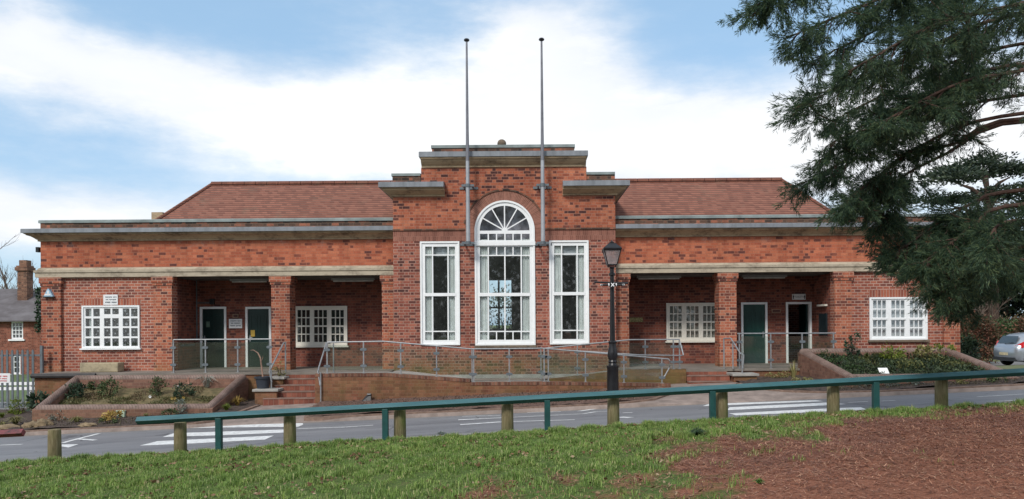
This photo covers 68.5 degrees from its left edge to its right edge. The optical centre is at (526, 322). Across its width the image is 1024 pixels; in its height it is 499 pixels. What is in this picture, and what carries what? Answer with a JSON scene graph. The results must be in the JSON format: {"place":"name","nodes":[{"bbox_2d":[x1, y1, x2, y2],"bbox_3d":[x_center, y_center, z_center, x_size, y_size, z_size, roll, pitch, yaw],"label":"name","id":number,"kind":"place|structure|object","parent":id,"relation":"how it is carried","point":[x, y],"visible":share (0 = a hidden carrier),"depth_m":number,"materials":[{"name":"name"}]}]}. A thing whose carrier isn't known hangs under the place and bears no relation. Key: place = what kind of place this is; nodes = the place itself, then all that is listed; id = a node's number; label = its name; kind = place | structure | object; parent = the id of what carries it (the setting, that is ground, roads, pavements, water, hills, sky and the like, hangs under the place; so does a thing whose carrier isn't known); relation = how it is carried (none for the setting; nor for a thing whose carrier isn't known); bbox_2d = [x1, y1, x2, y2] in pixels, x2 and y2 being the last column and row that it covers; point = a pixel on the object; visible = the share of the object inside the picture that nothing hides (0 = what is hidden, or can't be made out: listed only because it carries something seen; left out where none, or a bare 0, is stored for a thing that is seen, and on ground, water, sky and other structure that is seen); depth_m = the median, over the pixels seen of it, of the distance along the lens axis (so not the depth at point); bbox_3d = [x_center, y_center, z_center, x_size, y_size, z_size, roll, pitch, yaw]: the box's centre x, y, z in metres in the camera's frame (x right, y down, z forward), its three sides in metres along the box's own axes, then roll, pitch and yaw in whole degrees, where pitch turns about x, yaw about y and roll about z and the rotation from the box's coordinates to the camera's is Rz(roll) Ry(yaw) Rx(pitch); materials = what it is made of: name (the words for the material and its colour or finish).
{"place":"outdoors","nodes":[
{"label":"outdoors","id":0,"kind":"place"},
{"bbox_2d":[0,374,34,401],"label":"lawn","id":1,"kind":"structure","parent":0,"point":[20,391],"depth_m":33.61,"materials":[{"name":"plant"}]},
{"bbox_2d":[0,233,40,288],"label":"bare tree","id":2,"kind":"object","parent":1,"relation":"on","point":[3,276],"visible":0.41,"depth_m":59.35,"materials":[{"name":"plant"}]},
{"bbox_2d":[0,399,256,429],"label":"flower bed","id":3,"kind":"object","parent":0,"point":[27,415],"visible":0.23,"depth_m":21.00,"materials":[{"name":"soil"}]},
{"bbox_2d":[5,396,31,414],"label":"shrub","id":4,"kind":"object","parent":3,"relation":"on","point":[16,409],"visible":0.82,"depth_m":22.79,"materials":[{"name":"green plant"}]},
{"bbox_2d":[26,390,53,410],"bbox_3d":[-14.674,2.457,23.146,1.058,0.886,1.184,0,0,0],"label":"shrub","id":5,"kind":"object","parent":3,"relation":"on","point":[40,397],"visible":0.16,"depth_m":22.82,"materials":[{"name":"green plant"}]},
{"bbox_2d":[34,418,53,428],"bbox_3d":[-12.898,2.684,20.107,0.485,0.278,0.376,0,0,0],"label":"rock","id":6,"kind":"object","parent":3,"relation":"on","point":[42,422],"visible":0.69,"depth_m":19.98,"materials":[{"name":"stone"}]},
{"bbox_2d":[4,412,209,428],"bbox_3d":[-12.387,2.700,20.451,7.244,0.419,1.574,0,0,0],"label":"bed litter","id":7,"kind":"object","parent":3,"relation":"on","point":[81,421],"visible":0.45,"depth_m":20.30,"materials":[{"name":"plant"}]},
{"bbox_2d":[98,409,124,420],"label":"shrub","id":8,"kind":"object","parent":3,"relation":"on","point":[109,415],"visible":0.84,"depth_m":20.70,"materials":[{"name":"yellow plant"}]},
{"bbox_2d":[172,397,186,414],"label":"shrub","id":9,"kind":"object","parent":3,"relation":"on","point":[181,402],"visible":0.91,"depth_m":20.97,"materials":[{"name":"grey plant"}]},
{"bbox_2d":[309,387,656,415],"bbox_3d":[-1.084,2.170,20.975,10.100,0.487,2.750,0,0,0],"label":"flower bed","id":10,"kind":"object","parent":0,"point":[323,403],"visible":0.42,"depth_m":21.54,"materials":[{"name":"soil"}]},
{"bbox_2d":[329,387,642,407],"bbox_3d":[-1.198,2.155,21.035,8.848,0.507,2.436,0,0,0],"label":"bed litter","id":11,"kind":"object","parent":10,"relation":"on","point":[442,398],"visible":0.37,"depth_m":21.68,"materials":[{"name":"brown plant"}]},
{"bbox_2d":[594,240,628,390],"bbox_3d":[2.327,-0.111,20.600,0.946,4.306,0.504,0,0,0],"label":"street lamp","id":12,"kind":"object","parent":10,"relation":"on","point":[612,366],"visible":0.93,"depth_m":20.51,"materials":[{"name":"black metal"}]},
{"bbox_2d":[323,387,668,419],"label":"kerb","id":13,"kind":"structure","parent":0,"point":[462,410],"depth_m":19.50,"materials":[{"name":"concrete"}]},
{"bbox_2d":[0,397,1023,498],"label":"grass","id":14,"kind":"structure","parent":0,"point":[768,422],"depth_m":9.93,"materials":[{"name":"green plant"}]},
{"bbox_2d":[0,325,1023,498],"bbox_3d":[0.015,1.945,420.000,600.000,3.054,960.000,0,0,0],"label":"ground","id":15,"kind":"structure","parent":0,"point":[647,489],"depth_m":7.94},
{"bbox_2d":[0,429,25,437],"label":"knee rail","id":16,"kind":"object","parent":15,"relation":"on","point":[13,433],"visible":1,"depth_m":12.47,"materials":[{"name":"metal"}]},
{"bbox_2d":[0,382,34,400],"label":"white barrier","id":17,"kind":"object","parent":15,"relation":"on","point":[30,386],"visible":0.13,"depth_m":27.48,"materials":[{"name":"paint"}]},
{"bbox_2d":[0,260,40,374],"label":"brick house","id":18,"kind":"structure","parent":15,"relation":"on","point":[17,321],"depth_m":45.04,"materials":[{"name":"brick"}]},
{"bbox_2d":[8,321,24,340],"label":"window","id":19,"kind":"structure","parent":18,"relation":"in","point":[16,327],"depth_m":45.04,"materials":[{"name":"white paint"}]},
{"bbox_2d":[33,287,40,332],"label":"climbing ivy","id":20,"kind":"object","parent":18,"relation":"attached to","point":[37,312],"visible":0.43,"depth_m":44.46,"materials":[{"name":"green plant"}]},
{"bbox_2d":[0,346,43,407],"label":"palisade fence","id":21,"kind":"object","parent":15,"relation":"on","point":[22,355],"visible":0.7,"depth_m":24.57,"materials":[{"name":"metal"}]},
{"bbox_2d":[0,373,9,382],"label":"sign","id":22,"kind":"object","parent":21,"relation":"attached to","point":[4,377],"visible":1,"depth_m":24.55,"materials":[{"name":"plastic"}]},
{"bbox_2d":[47,429,61,458],"bbox_3d":[-7.985,2.162,12.720,0.208,0.729,0.208,0,0,0],"label":"timber bollard","id":23,"kind":"object","parent":15,"relation":"on","point":[54,446],"visible":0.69,"depth_m":12.64,"materials":[{"name":"brown wood"}]},
{"bbox_2d":[25,422,195,431],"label":"kerb","id":24,"kind":"structure","parent":15,"relation":"on","point":[108,427],"depth_m":19.50,"materials":[{"name":"concrete"}]},
{"bbox_2d":[174,422,186,451],"bbox_3d":[-5.858,2.037,12.720,0.208,0.719,0.208,0,0,-29],"label":"timber bollard","id":25,"kind":"object","parent":15,"relation":"on","point":[180,435],"visible":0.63,"depth_m":12.64,"materials":[{"name":"brown wood"}]},
{"bbox_2d":[283,416,295,444],"bbox_3d":[-4.006,1.912,12.720,0.208,0.771,0.208,0,0,17],"label":"timber bollard","id":26,"kind":"object","parent":15,"relation":"on","point":[289,429],"visible":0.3,"depth_m":12.63,"materials":[{"name":"brown wood"}]},
{"bbox_2d":[304,406,322,420],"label":"kerb","id":27,"kind":"structure","parent":15,"relation":"on","point":[312,418],"depth_m":19.62,"materials":[{"name":"concrete"}]},
{"bbox_2d":[394,410,405,438],"bbox_3d":[-2.144,1.801,12.720,0.208,0.766,0.208,0,0,-6],"label":"timber bollard","id":28,"kind":"object","parent":15,"relation":"on","point":[399,423],"visible":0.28,"depth_m":12.63,"materials":[{"name":"wood"}]},
{"bbox_2d":[30,363,799,402],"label":"porch terrace","id":29,"kind":"structure","parent":15,"relation":"on","point":[48,382],"depth_m":23.86,"materials":[{"name":"concrete"}]},
{"bbox_2d":[80,362,123,371],"bbox_3d":[-13.900,1.455,24.620,1.248,0.309,0.400,0,0,0],"label":"stone trough","id":30,"kind":"object","parent":29,"relation":"on","point":[102,367],"visible":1,"depth_m":24.42,"materials":[{"name":"beige stone"}]},
{"bbox_2d":[170,338,272,372],"bbox_3d":[-9.697,1.042,23.910,3.252,1.071,0.100,0,0,0],"label":"glass balustrade","id":31,"kind":"object","parent":29,"relation":"on","point":[237,364],"visible":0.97,"depth_m":23.89,"materials":[{"name":"metal"}]},
{"bbox_2d":[736,332,836,368],"bbox_3d":[8.256,0.876,23.910,3.181,1.134,0.100,0,0,0],"label":"glass balustrade","id":32,"kind":"object","parent":29,"relation":"on","point":[801,341],"visible":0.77,"depth_m":23.89,"materials":[{"name":"metal"}]},
{"bbox_2d":[20,139,960,390],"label":"brick hall","id":33,"kind":"structure","parent":15,"relation":"on","point":[398,237],"depth_m":25.00,"materials":[{"name":"brick"}]},
{"bbox_2d":[103,295,117,304],"bbox_3d":[-13.820,-0.766,24.976,0.479,0.340,0.028,0,0,0],"label":"sign","id":34,"kind":"object","parent":33,"relation":"attached to","point":[110,299],"visible":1,"depth_m":24.97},
{"bbox_2d":[79,305,141,349],"bbox_3d":[-13.809,0.133,25.030,2.015,1.515,0.260,0,0,0],"label":"window","id":35,"kind":"structure","parent":33,"relation":"in","point":[107,327],"depth_m":24.98,"materials":[{"name":"white paint"}]},
{"bbox_2d":[196,281,214,338],"bbox_3d":[-11.434,-0.454,26.753,0.662,2.090,0.087,0,0,0],"label":"conduit pipe","id":36,"kind":"object","parent":33,"relation":"attached to","point":[211,301],"visible":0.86,"depth_m":26.74,"materials":[{"name":"metal"}]},
{"bbox_2d":[229,319,241,327],"bbox_3d":[-10.372,0.029,26.784,0.468,0.331,0.028,0,0,0],"label":"sign","id":37,"kind":"object","parent":33,"relation":"attached to","point":[235,323],"visible":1,"depth_m":26.77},
{"bbox_2d":[230,279,268,281],"bbox_3d":[-9.555,-1.452,25.900,1.300,0.118,0.120,0,0,0],"label":"ceiling light","id":38,"kind":"object","parent":33,"relation":"attached to","point":[249,280],"visible":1,"depth_m":25.84,"materials":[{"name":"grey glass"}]},
{"bbox_2d":[296,306,348,346],"bbox_3d":[-7.344,0.114,26.830,2.016,1.514,0.260,0,0,0],"label":"porch window","id":39,"kind":"structure","parent":33,"relation":"in","point":[316,326],"depth_m":26.78,"materials":[{"name":"beige paint"}]},
{"bbox_2d":[331,278,374,281],"bbox_3d":[-5.973,-1.479,25.900,1.499,0.118,0.120,0,0,0],"label":"ceiling light","id":40,"kind":"object","parent":33,"relation":"attached to","point":[350,279],"visible":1,"depth_m":25.84,"materials":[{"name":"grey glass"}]},
{"bbox_2d":[420,241,459,344],"bbox_3d":[-2.826,-0.961,24.612,1.285,3.385,0.235,0,0,0],"label":"tall window","id":41,"kind":"structure","parent":33,"relation":"in","point":[428,249],"depth_m":24.53,"materials":[{"name":"white paint"}]},
{"bbox_2d":[460,38,477,245],"bbox_3d":[-1.896,-5.798,24.243,0.600,6.585,0.610,0,0,0],"label":"flagpole","id":42,"kind":"object","parent":33,"relation":"attached to","point":[467,186],"visible":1,"depth_m":23.99,"materials":[{"name":"metal"}]},
{"bbox_2d":[489,279,512,329],"bbox_3d":[-1.170,-0.766,31.580,1.156,2.125,0.040,0,0,0],"label":"window","id":43,"kind":"structure","parent":33,"relation":"in","point":[498,307],"depth_m":31.56,"materials":[{"name":"white paint"}]},
{"bbox_2d":[474,200,536,347],"bbox_3d":[-0.711,-1.751,24.760,2.164,5.115,0.620,0,0,0],"label":"arched window","id":44,"kind":"structure","parent":33,"relation":"in","point":[509,221],"depth_m":24.53,"materials":[{"name":"white paint"}]},
{"bbox_2d":[533,37,551,245],"bbox_3d":[0.497,-5.808,24.243,0.600,6.605,0.610,0,0,0],"label":"flagpole","id":45,"kind":"object","parent":33,"relation":"attached to","point":[542,186],"visible":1,"depth_m":23.99,"materials":[{"name":"metal"}]},
{"bbox_2d":[549,240,588,343],"bbox_3d":[1.384,-0.992,24.612,1.285,3.385,0.235,0,0,0],"label":"tall window","id":46,"kind":"structure","parent":33,"relation":"in","point":[580,248],"depth_m":24.53,"materials":[{"name":"white paint"}]},
{"bbox_2d":[637,276,680,278],"bbox_3d":[4.552,-1.558,25.900,1.521,0.118,0.120,0,0,0],"label":"ceiling light","id":47,"kind":"object","parent":33,"relation":"attached to","point":[658,277],"visible":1,"depth_m":25.84,"materials":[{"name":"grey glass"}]},
{"bbox_2d":[665,303,714,342],"bbox_3d":[5.885,-0.029,26.830,1.925,1.457,0.260,0,0,0],"label":"porch window","id":48,"kind":"structure","parent":33,"relation":"in","point":[686,322],"depth_m":26.78,"materials":[{"name":"beige paint"}]},
{"bbox_2d":[741,275,786,278],"bbox_3d":[8.178,-1.585,25.900,1.543,0.118,0.120,0,0,0],"label":"ceiling light","id":49,"kind":"object","parent":33,"relation":"attached to","point":[760,276],"visible":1,"depth_m":25.84,"materials":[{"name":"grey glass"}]},
{"bbox_2d":[819,313,827,334],"bbox_3d":[10.198,0.053,25.875,0.047,0.750,0.650,0,0,0],"label":"notice board","id":50,"kind":"object","parent":33,"relation":"attached to","point":[823,322],"visible":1,"depth_m":25.78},
{"bbox_2d":[868,297,929,341],"bbox_3d":[12.341,-0.134,25.030,2.015,1.535,0.260,0,0,0],"label":"casement window","id":51,"kind":"structure","parent":33,"relation":"in","point":[890,320],"depth_m":24.98,"materials":[{"name":"white paint"}]},
{"bbox_2d":[489,281,511,328],"bbox_3d":[-1.027,0.068,36.035,7.868,4.697,3.210,0,0,0],"label":"shrub","id":52,"kind":"object","parent":15,"relation":"on","point":[501,301],"visible":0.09,"depth_m":35.70,"materials":[{"name":"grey plant"}]},
{"bbox_2d":[501,404,513,431],"bbox_3d":[-0.326,1.693,12.720,0.208,0.766,0.208,0,0,-34],"label":"timber bollard","id":53,"kind":"object","parent":15,"relation":"on","point":[507,423],"visible":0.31,"depth_m":12.63,"materials":[{"name":"wood"}]},
{"bbox_2d":[1,401,1014,461],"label":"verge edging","id":54,"kind":"object","parent":15,"relation":"on","point":[527,430],"visible":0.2,"depth_m":13.66,"materials":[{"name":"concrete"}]},
{"bbox_2d":[0,401,1018,498],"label":"fallen leaves","id":55,"kind":"object","parent":15,"relation":"on","point":[370,460],"visible":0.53,"depth_m":9.79,"materials":[{"name":"brown plant"}]},
{"bbox_2d":[135,368,1023,449],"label":"knee rail","id":56,"kind":"object","parent":15,"relation":"on","point":[875,382],"visible":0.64,"depth_m":12.46,"materials":[{"name":"teal metal"}]},
{"bbox_2d":[607,398,619,425],"bbox_3d":[1.466,1.581,12.720,0.208,0.780,0.208,0,0,6],"label":"timber bollard","id":57,"kind":"object","parent":15,"relation":"on","point":[612,410],"visible":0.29,"depth_m":12.64,"materials":[{"name":"wood"}]},
{"bbox_2d":[716,392,727,419],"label":"timber bollard","id":58,"kind":"object","parent":15,"relation":"on","point":[722,405],"visible":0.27,"depth_m":12.63,"materials":[{"name":"wood"}]},
{"bbox_2d":[459,403,1023,498],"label":"conifer litter","id":59,"kind":"object","parent":15,"relation":"on","point":[914,440],"visible":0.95,"depth_m":8.46,"materials":[{"name":"brown plant"}]},
{"bbox_2d":[827,386,839,414],"bbox_3d":[5.184,1.376,12.720,0.208,0.717,0.208,0,0,-17],"label":"timber bollard","id":60,"kind":"object","parent":15,"relation":"on","point":[833,398],"visible":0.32,"depth_m":12.64,"materials":[{"name":"brown wood"}]},
{"bbox_2d":[715,0,1023,331],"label":"giant conifer","id":61,"kind":"object","parent":15,"relation":"on","point":[973,250],"visible":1,"depth_m":11.24,"materials":[{"name":"green plant"}]},
{"bbox_2d":[736,383,1023,392],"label":"kerb","id":62,"kind":"structure","parent":15,"relation":"on","point":[892,390],"depth_m":19.55,"materials":[{"name":"concrete"}]},
{"bbox_2d":[934,380,947,406],"bbox_3d":[7.014,1.275,12.720,0.208,0.688,0.208,0,0,11],"label":"timber bollard","id":63,"kind":"object","parent":15,"relation":"on","point":[941,394],"visible":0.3,"depth_m":12.64,"materials":[{"name":"brown wood"}]},
{"bbox_2d":[0,389,1023,460],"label":"road","id":64,"kind":"structure","parent":0,"point":[102,443],"depth_m":16.47,"materials":[{"name":"grey asphalt"}]},
{"bbox_2d":[140,400,864,445],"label":"crossing stripes","id":65,"kind":"object","parent":64,"relation":"on","point":[300,424],"visible":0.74,"depth_m":16.85,"materials":[{"name":"paint"}]},
{"bbox_2d":[10,394,1016,446],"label":"road lines","id":66,"kind":"object","parent":64,"relation":"on","point":[67,445],"visible":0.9,"depth_m":17.45,"materials":[{"name":"paint"}]},
{"bbox_2d":[0,0,1023,324],"label":"sky","id":67,"kind":"structure","parent":0,"point":[110,109],"materials":[{"name":"blue"}]},
{"bbox_2d":[24,381,1023,435],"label":"pavement","id":68,"kind":"structure","parent":0,"point":[733,397],"depth_m":19.52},
{"bbox_2d":[32,374,247,420],"bbox_3d":[-11.531,2.428,22.440,5.464,1.588,2.680,0,0,0],"label":"brick planter","id":69,"kind":"object","parent":68,"relation":"on","point":[224,389],"visible":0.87,"depth_m":22.50,"materials":[{"name":"brick"}]},
{"bbox_2d":[64,382,87,398],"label":"shrub","id":70,"kind":"object","parent":69,"relation":"on","point":[76,391],"visible":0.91,"depth_m":22.59,"materials":[{"name":"green plant"}]},
{"bbox_2d":[95,375,121,396],"bbox_3d":[-12.634,1.929,22.747,0.762,0.734,0.714,0,0,-31],"label":"shrub","id":71,"kind":"object","parent":69,"relation":"on","point":[102,387],"visible":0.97,"depth_m":22.70,"materials":[{"name":"green plant"}]},
{"bbox_2d":[58,395,215,404],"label":"creeping plants","id":72,"kind":"object","parent":69,"relation":"on","point":[75,400],"visible":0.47,"depth_m":22.23,"materials":[{"name":"plant"}]},
{"bbox_2d":[76,385,212,401],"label":"creeping plants","id":73,"kind":"object","parent":69,"relation":"on","point":[138,395],"visible":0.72,"depth_m":22.75,"materials":[{"name":"green plant"}]},
{"bbox_2d":[149,375,169,395],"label":"shrub","id":74,"kind":"object","parent":69,"relation":"on","point":[157,391],"visible":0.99,"depth_m":22.78,"materials":[{"name":"green plant"}]},
{"bbox_2d":[172,381,196,398],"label":"shrub","id":75,"kind":"object","parent":69,"relation":"on","point":[176,393],"visible":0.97,"depth_m":22.49,"materials":[{"name":"green plant"}]},
{"bbox_2d":[252,387,283,404],"bbox_3d":[-7.826,2.392,22.840,0.774,0.804,0.700,0,0,0],"label":"step pedestal","id":76,"kind":"object","parent":68,"relation":"on","point":[261,394],"visible":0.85,"depth_m":22.55,"materials":[{"name":"brick"}]},
{"bbox_2d":[254,350,269,388],"bbox_3d":[-8.020,1.402,22.845,0.509,1.178,0.522,0,0,38],"label":"plant pot","id":77,"kind":"object","parent":76,"relation":"on","point":[262,381],"visible":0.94,"depth_m":22.70,"materials":[{"name":"plastic"}]},
{"bbox_2d":[269,342,285,388],"bbox_3d":[-7.689,1.296,23.224,0.111,1.384,1.105,0,0,5],"label":"stair handrail","id":78,"kind":"object","parent":76,"relation":"on","point":[270,373],"visible":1,"depth_m":23.20,"materials":[{"name":"metal"}]},
{"bbox_2d":[270,375,288,386],"bbox_3d":[-7.720,2.231,23.485,0.536,1.124,0.710,0,0,0],"label":"step pedestal","id":79,"kind":"object","parent":68,"relation":"on","point":[277,380],"visible":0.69,"depth_m":23.19,"materials":[{"name":"stone"}]},
{"bbox_2d":[263,375,314,405],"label":"brick steps","id":80,"kind":"structure","parent":68,"relation":"on","point":[294,387],"depth_m":22.71,"materials":[{"name":"red brick"}]},
{"bbox_2d":[317,343,333,401],"bbox_3d":[-6.149,1.518,22.848,0.229,1.826,1.168,0,0,5],"label":"stair handrail","id":81,"kind":"object","parent":68,"relation":"on","point":[319,378],"visible":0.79,"depth_m":22.55,"materials":[{"name":"metal"}]},
{"bbox_2d":[315,369,685,403],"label":"access ramp","id":82,"kind":"structure","parent":68,"relation":"on","point":[343,386],"depth_m":22.35,"materials":[{"name":"brick"}]},
{"bbox_2d":[324,341,472,381],"bbox_3d":[-3.797,1.157,22.470,4.520,1.255,0.100,0,0,0],"label":"metal railing","id":83,"kind":"object","parent":82,"relation":"on","point":[363,365],"visible":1,"depth_m":22.45,"materials":[{"name":"metal"}]},
{"bbox_2d":[470,348,546,381],"bbox_3d":[-0.530,1.254,22.380,2.285,1.012,0.100,0,0,0],"label":"glass balustrade","id":84,"kind":"object","parent":82,"relation":"on","point":[509,356],"visible":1,"depth_m":22.36,"materials":[{"name":"metal"}]},
{"bbox_2d":[540,347,670,382],"bbox_3d":[2.336,1.268,22.380,3.905,1.101,0.100,0,0,0],"label":"metal railing","id":85,"kind":"object","parent":82,"relation":"on","point":[623,376],"visible":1,"depth_m":22.36,"materials":[{"name":"metal"}]},
{"bbox_2d":[538,339,683,378],"bbox_3d":[2.603,1.125,23.214,4.513,1.224,0.572,0,0,0],"label":"metal railing","id":86,"kind":"object","parent":82,"relation":"on","point":[644,346],"visible":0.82,"depth_m":23.43,"materials":[{"name":"metal"}]},
{"bbox_2d":[686,372,732,383],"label":"brick steps","id":87,"kind":"structure","parent":68,"relation":"on","point":[704,377],"depth_m":23.27,"materials":[{"name":"red brick"}]},
{"bbox_2d":[726,372,758,381],"bbox_3d":[6.666,1.867,23.215,0.811,0.635,0.750,0,0,0],"label":"step pedestal","id":88,"kind":"object","parent":68,"relation":"on","point":[735,376],"visible":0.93,"depth_m":22.90,"materials":[{"name":"stone"}]},
{"bbox_2d":[723,338,743,372],"bbox_3d":[6.507,1.010,23.413,0.266,1.083,0.897,0,0,-28],"label":"stair handrail","id":89,"kind":"object","parent":88,"relation":"on","point":[742,359],"visible":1,"depth_m":23.66,"materials":[{"name":"metal"}]},
{"bbox_2d":[797,347,1018,386],"bbox_3d":[11.055,1.576,22.200,4.820,1.552,3.600,0,0,0],"label":"brick planter","id":90,"kind":"object","parent":68,"relation":"on","point":[811,363],"visible":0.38,"depth_m":22.79,"materials":[{"name":"brick"}]},
{"bbox_2d":[843,329,860,357],"bbox_3d":[10.260,0.728,23.732,0.577,1.074,0.581,0,0,0],"label":"shrub","id":91,"kind":"object","parent":90,"relation":"on","point":[850,338],"visible":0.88,"depth_m":23.69,"materials":[{"name":"green plant"}]},
{"bbox_2d":[879,341,906,360],"bbox_3d":[11.313,0.940,23.244,0.905,0.805,0.732,0,0,0],"label":"shrub","id":92,"kind":"object","parent":90,"relation":"on","point":[899,354],"visible":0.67,"depth_m":23.22,"materials":[{"name":"green plant"}]},
{"bbox_2d":[816,351,985,373],"bbox_3d":[11.063,1.314,22.210,4.375,0.848,3.236,0,0,0],"label":"ground cover","id":93,"kind":"object","parent":90,"relation":"on","point":[890,364],"visible":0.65,"depth_m":22.17,"materials":[{"name":"green plant"}]},
{"bbox_2d":[911,344,933,362],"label":"shrub","id":94,"kind":"object","parent":90,"relation":"on","point":[927,349],"visible":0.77,"depth_m":23.05,"materials":[{"name":"green plant"}]},
{"bbox_2d":[736,375,1023,390],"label":"sidewalk","id":95,"kind":"structure","parent":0,"point":[761,379],"depth_m":20.26,"materials":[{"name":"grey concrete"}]},
{"bbox_2d":[982,355,1023,368],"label":"lawn","id":96,"kind":"structure","parent":0,"point":[1012,366],"depth_m":24.38,"materials":[{"name":"plant"}]},
{"bbox_2d":[911,148,1023,326],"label":"cedar tree","id":97,"kind":"object","parent":96,"relation":"on","point":[971,169],"visible":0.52,"depth_m":49.23,"materials":[{"name":"green plant"}]},
{"bbox_2d":[960,334,985,358],"bbox_3d":[20.710,1.257,35.564,2.176,1.628,1.954,0,0,0],"label":"photinia shrub","id":98,"kind":"object","parent":96,"relation":"on","point":[968,345],"visible":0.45,"depth_m":35.17,"materials":[{"name":"green plant"}]},
{"bbox_2d":[960,310,1008,363],"bbox_3d":[22.009,0.729,37.063,3.323,2.851,2.887,0,0,0],"label":"photinia shrub","id":99,"kind":"object","parent":96,"relation":"on","point":[988,338],"visible":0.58,"depth_m":36.49,"materials":[{"name":"red plant"}]},
{"bbox_2d":[964,290,1017,334],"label":"evergreen tree","id":100,"kind":"object","parent":96,"relation":"on","point":[1005,304],"visible":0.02,"depth_m":51.17,"materials":[{"name":"green plant"}]},
{"bbox_2d":[961,311,1023,358],"bbox_3d":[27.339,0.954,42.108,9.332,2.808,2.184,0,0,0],"label":"hedge","id":101,"kind":"object","parent":96,"relation":"on","point":[999,320],"visible":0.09,"depth_m":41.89,"materials":[{"name":"green plant"}]},
{"bbox_2d":[972,293,1018,347],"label":"bare tree","id":102,"kind":"object","parent":96,"relation":"on","point":[982,311],"visible":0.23,"depth_m":48.09,"materials":[{"name":"plant"}]},
{"bbox_2d":[980,255,1023,333],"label":"evergreen tree","id":103,"kind":"object","parent":96,"relation":"on","point":[1007,311],"visible":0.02,"depth_m":52.41,"materials":[{"name":"green plant"}]},
{"bbox_2d":[1001,257,1023,318],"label":"evergreen tree","id":104,"kind":"object","parent":96,"relation":"on","point":[1018,307],"visible":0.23,"depth_m":53.50,"materials":[{"name":"green plant"}]},
{"bbox_2d":[1003,313,1023,332],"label":"photinia shrub","id":105,"kind":"object","parent":96,"relation":"on","point":[1020,322],"visible":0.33,"depth_m":41.19,"materials":[{"name":"red plant"}]},
{"bbox_2d":[990,361,1023,365],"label":"parking tarmac","id":106,"kind":"structure","parent":0,"point":[1001,364],"depth_m":36.49,"materials":[{"name":"asphalt"}]},
{"bbox_2d":[993,332,1023,364],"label":"parked car","id":107,"kind":"object","parent":106,"relation":"on","point":[1008,349],"visible":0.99,"depth_m":32.77,"materials":[{"name":"silver metal"}]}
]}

